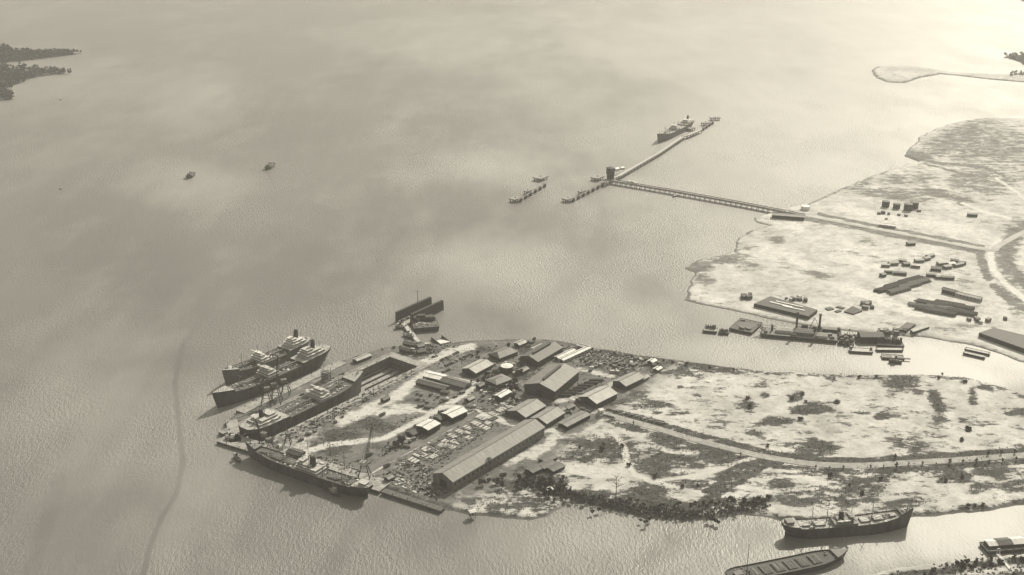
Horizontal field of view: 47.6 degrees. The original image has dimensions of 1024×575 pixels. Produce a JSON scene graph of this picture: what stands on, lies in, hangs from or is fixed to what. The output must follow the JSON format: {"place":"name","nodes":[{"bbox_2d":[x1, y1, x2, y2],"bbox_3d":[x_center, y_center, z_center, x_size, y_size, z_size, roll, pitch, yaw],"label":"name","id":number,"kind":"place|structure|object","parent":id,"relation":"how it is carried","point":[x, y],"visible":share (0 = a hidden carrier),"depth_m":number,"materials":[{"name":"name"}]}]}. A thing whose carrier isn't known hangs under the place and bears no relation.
{"place":"outdoors","nodes":[
{"label":"outdoors","id":0,"kind":"place"},
{"bbox_2d":[0,67,66,100],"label":"marsh island","id":1,"kind":"structure","parent":0,"point":[39,75],"depth_m":3313.37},
{"bbox_2d":[0,61,61,98],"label":"woodland","id":2,"kind":"object","parent":1,"relation":"on","point":[7,76],"visible":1,"depth_m":3323.57,"materials":[{"name":"grey plant"}]},
{"bbox_2d":[0,53,80,61],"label":"marsh island","id":3,"kind":"structure","parent":0,"point":[35,58],"depth_m":3621.45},
{"bbox_2d":[0,47,81,60],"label":"woodland","id":4,"kind":"object","parent":3,"relation":"on","point":[17,53],"visible":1,"depth_m":3657.85,"materials":[{"name":"grey plant"}]},
{"bbox_2d":[362,412,480,473],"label":"path","id":5,"kind":"structure","parent":0,"point":[392,457],"depth_m":1254.25,"materials":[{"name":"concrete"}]},
{"bbox_2d":[0,0,1023,574],"bbox_3d":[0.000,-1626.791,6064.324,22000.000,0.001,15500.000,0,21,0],"label":"water","id":6,"kind":"structure","parent":0,"point":[150,290],"depth_m":2048.46,"materials":[{"name":"grey liquid"}]},
{"bbox_2d":[222,329,309,384],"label":"tanker","id":7,"kind":"object","parent":6,"relation":"on","point":[290,347],"visible":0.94,"depth_m":1431.18,"materials":[{"name":"white paint"}]},
{"bbox_2d":[212,339,330,407],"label":"tanker","id":8,"kind":"object","parent":6,"relation":"on","point":[305,360],"visible":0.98,"depth_m":1388.26,"materials":[{"name":"white paint"}]},
{"bbox_2d":[240,371,362,441],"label":"tanker","id":9,"kind":"object","parent":6,"relation":"on","point":[313,402],"visible":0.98,"depth_m":1326.64,"materials":[{"name":"white paint"}]},
{"bbox_2d":[245,438,372,497],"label":"cargo ship","id":10,"kind":"object","parent":6,"relation":"on","point":[310,470],"visible":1,"depth_m":1180.98,"materials":[{"name":"white paint"}]},
{"bbox_2d":[322,484,339,496],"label":"tugboat","id":11,"kind":"object","parent":6,"relation":"on","point":[332,490],"visible":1,"depth_m":1158.49,"materials":[{"name":"white paint"}]},
{"bbox_2d":[401,323,422,342],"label":"footbridge","id":12,"kind":"object","parent":6,"relation":"on","point":[415,337],"visible":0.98,"depth_m":1548.28,"materials":[{"name":"concrete"}]},
{"bbox_2d":[395,290,443,325],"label":"floating dock","id":13,"kind":"object","parent":6,"relation":"on","point":[425,306],"visible":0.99,"depth_m":1603.88,"materials":[{"name":"metal"}]},
{"bbox_2d":[411,314,438,332],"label":"barge","id":14,"kind":"object","parent":6,"relation":"on","point":[424,323],"visible":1,"depth_m":1562.80,"materials":[{"name":"metal"}]},
{"bbox_2d":[518,182,546,201],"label":"catwalk","id":15,"kind":"object","parent":6,"relation":"on","point":[531,192],"visible":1,"depth_m":2177.65,"materials":[{"name":"metal"}]},
{"bbox_2d":[570,182,604,201],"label":"catwalk","id":16,"kind":"object","parent":6,"relation":"on","point":[588,191],"visible":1,"depth_m":2183.74,"materials":[{"name":"metal"}]},
{"bbox_2d":[603,136,684,182],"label":"jetty","id":17,"kind":"object","parent":6,"relation":"on","point":[647,159],"visible":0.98,"depth_m":2398.15,"materials":[{"name":"concrete"}]},
{"bbox_2d":[606,166,614,178],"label":"tower","id":18,"kind":"structure","parent":17,"relation":"on","point":[610,171],"depth_m":2250.00,"materials":[{"name":"metal"}]},
{"bbox_2d":[657,115,694,141],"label":"tanker","id":19,"kind":"object","parent":6,"relation":"on","point":[679,128],"visible":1,"depth_m":2635.14,"materials":[{"name":"white paint"}]},
{"bbox_2d":[608,179,804,214],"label":"jetty","id":20,"kind":"object","parent":6,"relation":"on","point":[730,201],"visible":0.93,"depth_m":2142.24,"materials":[{"name":"concrete"}]},
{"bbox_2d":[703,324,717,333],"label":"barge","id":21,"kind":"object","parent":6,"relation":"on","point":[712,329],"visible":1,"depth_m":1553.95,"materials":[{"name":"metal"}]},
{"bbox_2d":[729,318,762,334],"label":"lighter","id":22,"kind":"object","parent":6,"relation":"on","point":[745,326],"visible":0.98,"depth_m":1562.03,"materials":[{"name":"metal"}]},
{"bbox_2d":[725,549,847,574],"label":"hulk","id":23,"kind":"object","parent":6,"relation":"on","point":[806,562],"visible":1,"depth_m":1037.19,"materials":[{"name":"metal"}]},
{"bbox_2d":[757,311,836,343],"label":"dredger","id":24,"kind":"object","parent":6,"relation":"on","point":[803,334],"visible":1,"depth_m":1531.53,"materials":[{"name":"metal"}]},
{"bbox_2d":[798,318,840,335],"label":"barge","id":25,"kind":"object","parent":6,"relation":"on","point":[826,329],"visible":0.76,"depth_m":1546.15,"materials":[{"name":"metal"}]},
{"bbox_2d":[781,502,912,538],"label":"cargo ship","id":26,"kind":"object","parent":6,"relation":"on","point":[849,523],"visible":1,"depth_m":1088.64,"materials":[{"name":"metal"}]},
{"bbox_2d":[837,329,858,345],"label":"work pontoon","id":27,"kind":"object","parent":6,"relation":"on","point":[845,339],"visible":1,"depth_m":1516.74,"materials":[{"name":"metal"}]},
{"bbox_2d":[849,345,872,353],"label":"barge","id":28,"kind":"object","parent":6,"relation":"on","point":[860,350],"visible":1,"depth_m":1488.78,"materials":[{"name":"metal"}]},
{"bbox_2d":[857,332,883,343],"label":"barge","id":29,"kind":"object","parent":6,"relation":"on","point":[868,337],"visible":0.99,"depth_m":1517.34,"materials":[{"name":"metal"}]},
{"bbox_2d":[875,347,903,351],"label":"barge","id":30,"kind":"object","parent":6,"relation":"on","point":[887,349],"visible":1,"depth_m":1492.28,"materials":[{"name":"metal"}]},
{"bbox_2d":[877,336,904,347],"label":"barge","id":31,"kind":"object","parent":6,"relation":"on","point":[888,342],"visible":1,"depth_m":1509.96,"materials":[{"name":"metal"}]},
{"bbox_2d":[881,354,910,360],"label":"barge","id":32,"kind":"object","parent":6,"relation":"on","point":[886,356],"visible":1,"depth_m":1472.76,"materials":[{"name":"metal"}]},
{"bbox_2d":[963,351,985,359],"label":"barge","id":33,"kind":"object","parent":6,"relation":"on","point":[971,354],"visible":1,"depth_m":1477.38,"materials":[{"name":"metal"}]},
{"bbox_2d":[964,347,990,355],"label":"barge","id":34,"kind":"object","parent":6,"relation":"on","point":[977,351],"visible":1,"depth_m":1487.46,"materials":[{"name":"metal"}]},
{"bbox_2d":[979,536,1023,554],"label":"barge","id":35,"kind":"object","parent":6,"relation":"on","point":[1005,545],"visible":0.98,"depth_m":1065.47,"materials":[{"name":"metal"}]},
{"bbox_2d":[216,339,1023,520],"bbox_3d":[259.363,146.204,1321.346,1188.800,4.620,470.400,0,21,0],"label":"ground","id":36,"kind":"structure","parent":0,"point":[718,410],"depth_m":1265.56,"materials":[{"name":"beige sand"}]},
{"bbox_2d":[226,419,240,442],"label":"quay","id":37,"kind":"structure","parent":36,"relation":"on","point":[232,425],"depth_m":1287.99,"materials":[{"name":"concrete"}]},
{"bbox_2d":[283,418,291,444],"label":"quay crane","id":38,"kind":"object","parent":36,"relation":"on","point":[287,433],"visible":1,"depth_m":1249.28,"materials":[{"name":"metal"}]},
{"bbox_2d":[236,360,346,413],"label":"quay","id":39,"kind":"structure","parent":36,"relation":"on","point":[292,385],"depth_m":1387.09,"materials":[{"name":"concrete"}]},
{"bbox_2d":[253,380,272,405],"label":"quay crane","id":40,"kind":"object","parent":39,"relation":"on","point":[265,389],"visible":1,"depth_m":1336.01,"materials":[{"name":"metal"}]},
{"bbox_2d":[281,370,295,395],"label":"quay crane","id":41,"kind":"object","parent":39,"relation":"on","point":[284,380],"visible":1,"depth_m":1363.10,"materials":[{"name":"metal"}]},
{"bbox_2d":[285,447,305,457],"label":"shed","id":42,"kind":"structure","parent":36,"relation":"on","point":[294,452],"depth_m":1227.37,"materials":[{"name":"metal"}]},
{"bbox_2d":[217,433,391,493],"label":"quay","id":43,"kind":"structure","parent":36,"relation":"on","point":[380,485],"depth_m":1211.97,"materials":[{"name":"concrete"}]},
{"bbox_2d":[255,420,267,443],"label":"quay crane","id":44,"kind":"object","parent":43,"relation":"on","point":[263,433],"visible":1,"depth_m":1251.95,"materials":[{"name":"metal"}]},
{"bbox_2d":[265,427,278,447],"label":"quay crane","id":45,"kind":"object","parent":43,"relation":"on","point":[269,440],"visible":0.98,"depth_m":1242.81,"materials":[{"name":"metal"}]},
{"bbox_2d":[358,426,372,478],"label":"quay crane","id":46,"kind":"object","parent":43,"relation":"on","point":[362,463],"visible":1,"depth_m":1182.62,"materials":[{"name":"metal"}]},
{"bbox_2d":[218,352,429,443],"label":"dry dock","id":47,"kind":"object","parent":36,"relation":"in","point":[384,370],"visible":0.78,"depth_m":1436.68,"materials":[{"name":"concrete"}]},
{"bbox_2d":[270,357,282,404],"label":"quay crane","id":48,"kind":"object","parent":47,"relation":"on","point":[274,385],"visible":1,"depth_m":1337.85,"materials":[{"name":"metal"}]},
{"bbox_2d":[321,367,330,381],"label":"hoist tower","id":49,"kind":"structure","parent":36,"relation":"on","point":[325,374],"depth_m":1400.79,"materials":[{"name":"grey metal"}]},
{"bbox_2d":[352,353,371,363],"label":"shed","id":50,"kind":"structure","parent":36,"relation":"on","point":[361,358],"depth_m":1457.82,"materials":[{"name":"metal"}]},
{"bbox_2d":[381,488,444,513],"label":"quay","id":51,"kind":"structure","parent":36,"relation":"on","point":[413,501],"depth_m":1142.65,"materials":[{"name":"concrete"}]},
{"bbox_2d":[416,419,440,435],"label":"shed","id":52,"kind":"structure","parent":36,"relation":"on","point":[427,427],"depth_m":1276.84,"materials":[{"name":"metal"}]},
{"bbox_2d":[415,378,449,390],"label":"store","id":53,"kind":"structure","parent":36,"relation":"on","point":[429,384],"depth_m":1383.70,"materials":[{"name":"metal"}]},
{"bbox_2d":[422,371,446,382],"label":"store","id":54,"kind":"structure","parent":36,"relation":"on","point":[432,376],"depth_m":1406.06,"materials":[{"name":"metal"}]},
{"bbox_2d":[261,343,648,499],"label":"scrap debris","id":55,"kind":"object","parent":36,"relation":"on","point":[407,464],"visible":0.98,"depth_m":1306.44,"materials":[{"name":"metal"}]},
{"bbox_2d":[442,406,467,422],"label":"shed","id":56,"kind":"structure","parent":36,"relation":"on","point":[454,414],"depth_m":1306.65,"materials":[{"name":"metal"}]},
{"bbox_2d":[439,376,471,389],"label":"store","id":57,"kind":"structure","parent":36,"relation":"on","point":[457,383],"depth_m":1388.49,"materials":[{"name":"metal"}]},
{"bbox_2d":[413,413,510,463],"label":"scrap debris","id":58,"kind":"object","parent":36,"relation":"on","point":[448,453],"visible":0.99,"depth_m":1254.49,"materials":[{"name":"metal"}]},
{"bbox_2d":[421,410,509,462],"bbox_3d":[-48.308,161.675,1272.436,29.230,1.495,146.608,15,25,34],"label":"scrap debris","id":59,"kind":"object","parent":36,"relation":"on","point":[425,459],"visible":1,"depth_m":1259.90,"materials":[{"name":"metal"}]},
{"bbox_2d":[274,348,662,493],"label":"yard debris","id":60,"kind":"object","parent":36,"relation":"on","point":[485,411],"visible":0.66,"depth_m":1345.50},
{"bbox_2d":[461,359,493,376],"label":"shed","id":61,"kind":"structure","parent":36,"relation":"on","point":[478,367],"depth_m":1425.90,"materials":[{"name":"metal"}]},
{"bbox_2d":[312,343,663,498],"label":"yard debris","id":62,"kind":"object","parent":36,"relation":"on","point":[359,460],"visible":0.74,"depth_m":1336.04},
{"bbox_2d":[432,418,544,490],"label":"warehouse","id":63,"kind":"structure","parent":36,"relation":"on","point":[459,472],"depth_m":1207.93,"materials":[{"name":"metal"}]},
{"bbox_2d":[486,374,511,387],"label":"house","id":64,"kind":"structure","parent":36,"relation":"on","point":[495,381],"depth_m":1390.32,"materials":[{"name":"metal"}]},
{"bbox_2d":[488,346,517,361],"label":"shed","id":65,"kind":"structure","parent":36,"relation":"on","point":[502,354],"depth_m":1465.50,"materials":[{"name":"metal"}]},
{"bbox_2d":[494,389,511,401],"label":"shed","id":66,"kind":"structure","parent":36,"relation":"on","point":[502,395],"depth_m":1354.28,"materials":[{"name":"metal"}]},
{"bbox_2d":[501,363,512,373],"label":"storage tank","id":67,"kind":"object","parent":36,"relation":"on","point":[506,368],"visible":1,"depth_m":1424.47,"materials":[{"name":"grey metal"}]},
{"bbox_2d":[508,398,545,420],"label":"shed","id":68,"kind":"structure","parent":36,"relation":"on","point":[527,409],"depth_m":1314.63,"materials":[{"name":"metal"}]},
{"bbox_2d":[524,463,542,474],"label":"lean to","id":69,"kind":"object","parent":36,"relation":"on","point":[535,468],"visible":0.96,"depth_m":1196.19,"materials":[{"name":"metal"}]},
{"bbox_2d":[519,341,562,366],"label":"workshop","id":70,"kind":"structure","parent":36,"relation":"on","point":[541,354],"depth_m":1455.69,"materials":[{"name":"metal"}]},
{"bbox_2d":[511,471,573,502],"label":"undergrowth","id":71,"kind":"object","parent":36,"relation":"on","point":[546,483],"visible":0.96,"depth_m":1169.78,"materials":[{"name":"black plant"}]},
{"bbox_2d":[537,453,557,461],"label":"lean to","id":72,"kind":"object","parent":36,"relation":"on","point":[548,456],"visible":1,"depth_m":1218.26,"materials":[{"name":"metal"}]},
{"bbox_2d":[531,406,564,427],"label":"shed","id":73,"kind":"structure","parent":36,"relation":"on","point":[547,417],"depth_m":1300.08,"materials":[{"name":"metal"}]},
{"bbox_2d":[540,459,555,470],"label":"lean to","id":74,"kind":"object","parent":36,"relation":"on","point":[547,463],"visible":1,"depth_m":1205.58,"materials":[{"name":"metal"}]},
{"bbox_2d":[524,363,579,400],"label":"workshop","id":75,"kind":"structure","parent":36,"relation":"on","point":[552,381],"depth_m":1370.85,"materials":[{"name":"metal"}]},
{"bbox_2d":[546,461,565,473],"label":"lean to","id":76,"kind":"object","parent":36,"relation":"on","point":[557,466],"visible":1,"depth_m":1198.76,"materials":[{"name":"metal"}]},
{"bbox_2d":[554,348,575,360],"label":"shed","id":77,"kind":"structure","parent":36,"relation":"on","point":[567,352],"depth_m":1469.02,"materials":[{"name":"metal"}]},
{"bbox_2d":[558,416,579,429],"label":"store","id":78,"kind":"structure","parent":36,"relation":"on","point":[567,423],"depth_m":1290.48,"materials":[{"name":"metal"}]},
{"bbox_2d":[559,346,590,362],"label":"shed","id":79,"kind":"structure","parent":36,"relation":"on","point":[573,355],"depth_m":1468.68,"materials":[{"name":"metal"}]},
{"bbox_2d":[569,411,590,423],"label":"store","id":80,"kind":"structure","parent":36,"relation":"on","point":[582,416],"depth_m":1305.94,"materials":[{"name":"metal"}]},
{"bbox_2d":[579,386,617,407],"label":"shed","id":81,"kind":"structure","parent":36,"relation":"on","point":[599,396],"depth_m":1345.97,"materials":[{"name":"metal"}]},
{"bbox_2d":[224,339,1023,516],"bbox_3d":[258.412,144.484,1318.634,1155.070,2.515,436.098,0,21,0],"label":"scrub","id":82,"kind":"object","parent":36,"relation":"on","point":[726,452],"visible":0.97,"depth_m":1224.67,"materials":[{"name":"grey plant"}]},
{"bbox_2d":[560,489,694,519],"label":"undergrowth","id":83,"kind":"object","parent":36,"relation":"on","point":[658,512],"visible":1,"depth_m":1129.85,"materials":[{"name":"black plant"}]},
{"bbox_2d":[613,372,644,390],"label":"shed","id":84,"kind":"structure","parent":36,"relation":"on","point":[628,381],"depth_m":1388.89,"materials":[{"name":"metal"}]},
{"bbox_2d":[682,498,770,518],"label":"undergrowth","id":85,"kind":"object","parent":36,"relation":"on","point":[719,511],"visible":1,"depth_m":1125.90,"materials":[{"name":"black plant"}]},
{"bbox_2d":[591,409,1023,468],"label":"road","id":86,"kind":"structure","parent":0,"point":[993,457],"depth_m":1224.93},
{"bbox_2d":[684,118,1023,362],"bbox_3d":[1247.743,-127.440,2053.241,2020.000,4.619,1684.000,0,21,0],"label":"terrain","id":87,"kind":"structure","parent":0,"point":[953,176],"depth_m":1869.89,"materials":[{"name":"beige sand"}]},
{"bbox_2d":[754,296,816,319],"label":"beached pontoon","id":88,"kind":"object","parent":87,"relation":"on","point":[773,304],"visible":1,"depth_m":1617.17,"materials":[{"name":"metal"}]},
{"bbox_2d":[772,213,804,220],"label":"shed","id":89,"kind":"structure","parent":87,"relation":"on","point":[788,216],"depth_m":2023.26,"materials":[{"name":"metal"}]},
{"bbox_2d":[844,306,861,314],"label":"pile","id":90,"kind":"object","parent":87,"relation":"on","point":[852,310],"visible":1,"depth_m":1615.78,"materials":[{"name":"grey gravel"}]},
{"bbox_2d":[873,283,899,292],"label":"log stack","id":91,"kind":"object","parent":87,"relation":"on","point":[882,289],"visible":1,"depth_m":1692.03,"materials":[{"name":"wood"}]},
{"bbox_2d":[886,285,911,294],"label":"log stack","id":92,"kind":"object","parent":87,"relation":"on","point":[896,290],"visible":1,"depth_m":1686.39,"materials":[{"name":"wood"}]},
{"bbox_2d":[779,212,1023,250],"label":"causeway","id":93,"kind":"structure","parent":87,"relation":"on","point":[996,247],"depth_m":1931.92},
{"bbox_2d":[900,322,915,332],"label":"steel section","id":94,"kind":"object","parent":87,"relation":"on","point":[909,325],"visible":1,"depth_m":1557.44,"materials":[{"name":"grey metal"}]},
{"bbox_2d":[910,325,928,333],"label":"beached lighter","id":95,"kind":"object","parent":87,"relation":"on","point":[918,329],"visible":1,"depth_m":1550.49,"materials":[{"name":"metal"}]},
{"bbox_2d":[908,277,931,284],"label":"log stack","id":96,"kind":"object","parent":87,"relation":"on","point":[924,280],"visible":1,"depth_m":1721.69,"materials":[{"name":"wood"}]},
{"bbox_2d":[913,304,945,310],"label":"log stack","id":97,"kind":"object","parent":87,"relation":"on","point":[919,307],"visible":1,"depth_m":1620.18,"materials":[{"name":"wood"}]},
{"bbox_2d":[914,298,945,305],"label":"log stack","id":98,"kind":"object","parent":87,"relation":"on","point":[922,301],"visible":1,"depth_m":1641.08,"materials":[{"name":"wood"}]},
{"bbox_2d":[923,307,956,316],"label":"log stack","id":99,"kind":"object","parent":87,"relation":"on","point":[948,313],"visible":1,"depth_m":1605.76,"materials":[{"name":"wood"}]},
{"bbox_2d":[941,287,957,295],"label":"shed","id":100,"kind":"structure","parent":87,"relation":"on","point":[948,291],"depth_m":1678.39,"materials":[{"name":"metal"}]},
{"bbox_2d":[942,302,974,310],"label":"log stack","id":101,"kind":"object","parent":87,"relation":"on","point":[968,307],"visible":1,"depth_m":1623.37,"materials":[{"name":"wood"}]},
{"bbox_2d":[946,307,977,316],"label":"log stack","id":102,"kind":"object","parent":87,"relation":"on","point":[966,312],"visible":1,"depth_m":1605.27,"materials":[{"name":"wood"}]},
{"bbox_2d":[955,291,982,301],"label":"shed","id":103,"kind":"structure","parent":87,"relation":"on","point":[968,296],"depth_m":1659.82,"materials":[{"name":"metal"}]},
{"bbox_2d":[978,328,1023,352],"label":"beached pontoon","id":104,"kind":"object","parent":87,"relation":"on","point":[1011,340],"visible":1,"depth_m":1514.36,"materials":[{"name":"metal"}]},
{"bbox_2d":[871,554,1023,574],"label":"river bank","id":105,"kind":"structure","parent":0,"point":[919,569],"depth_m":1034.17,"materials":[{"name":"beige sand"}]},
{"bbox_2d":[891,550,1023,574],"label":"undergrowth","id":106,"kind":"object","parent":105,"relation":"on","point":[989,565],"visible":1,"depth_m":1035.44,"materials":[{"name":"black plant"}]},
{"bbox_2d":[872,65,1023,82],"bbox_3d":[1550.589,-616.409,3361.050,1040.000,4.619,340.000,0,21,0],"label":"sand spit","id":107,"kind":"structure","parent":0,"point":[896,74],"depth_m":3351.22,"materials":[{"name":"beige sand"}]},
{"bbox_2d":[1005,55,1023,64],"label":"marsh island","id":108,"kind":"structure","parent":0,"point":[1012,58],"depth_m":3620.47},
{"bbox_2d":[1004,51,1023,62],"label":"woodland","id":109,"kind":"object","parent":108,"relation":"on","point":[1014,56],"visible":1,"depth_m":3630.84,"materials":[{"name":"grey plant"}]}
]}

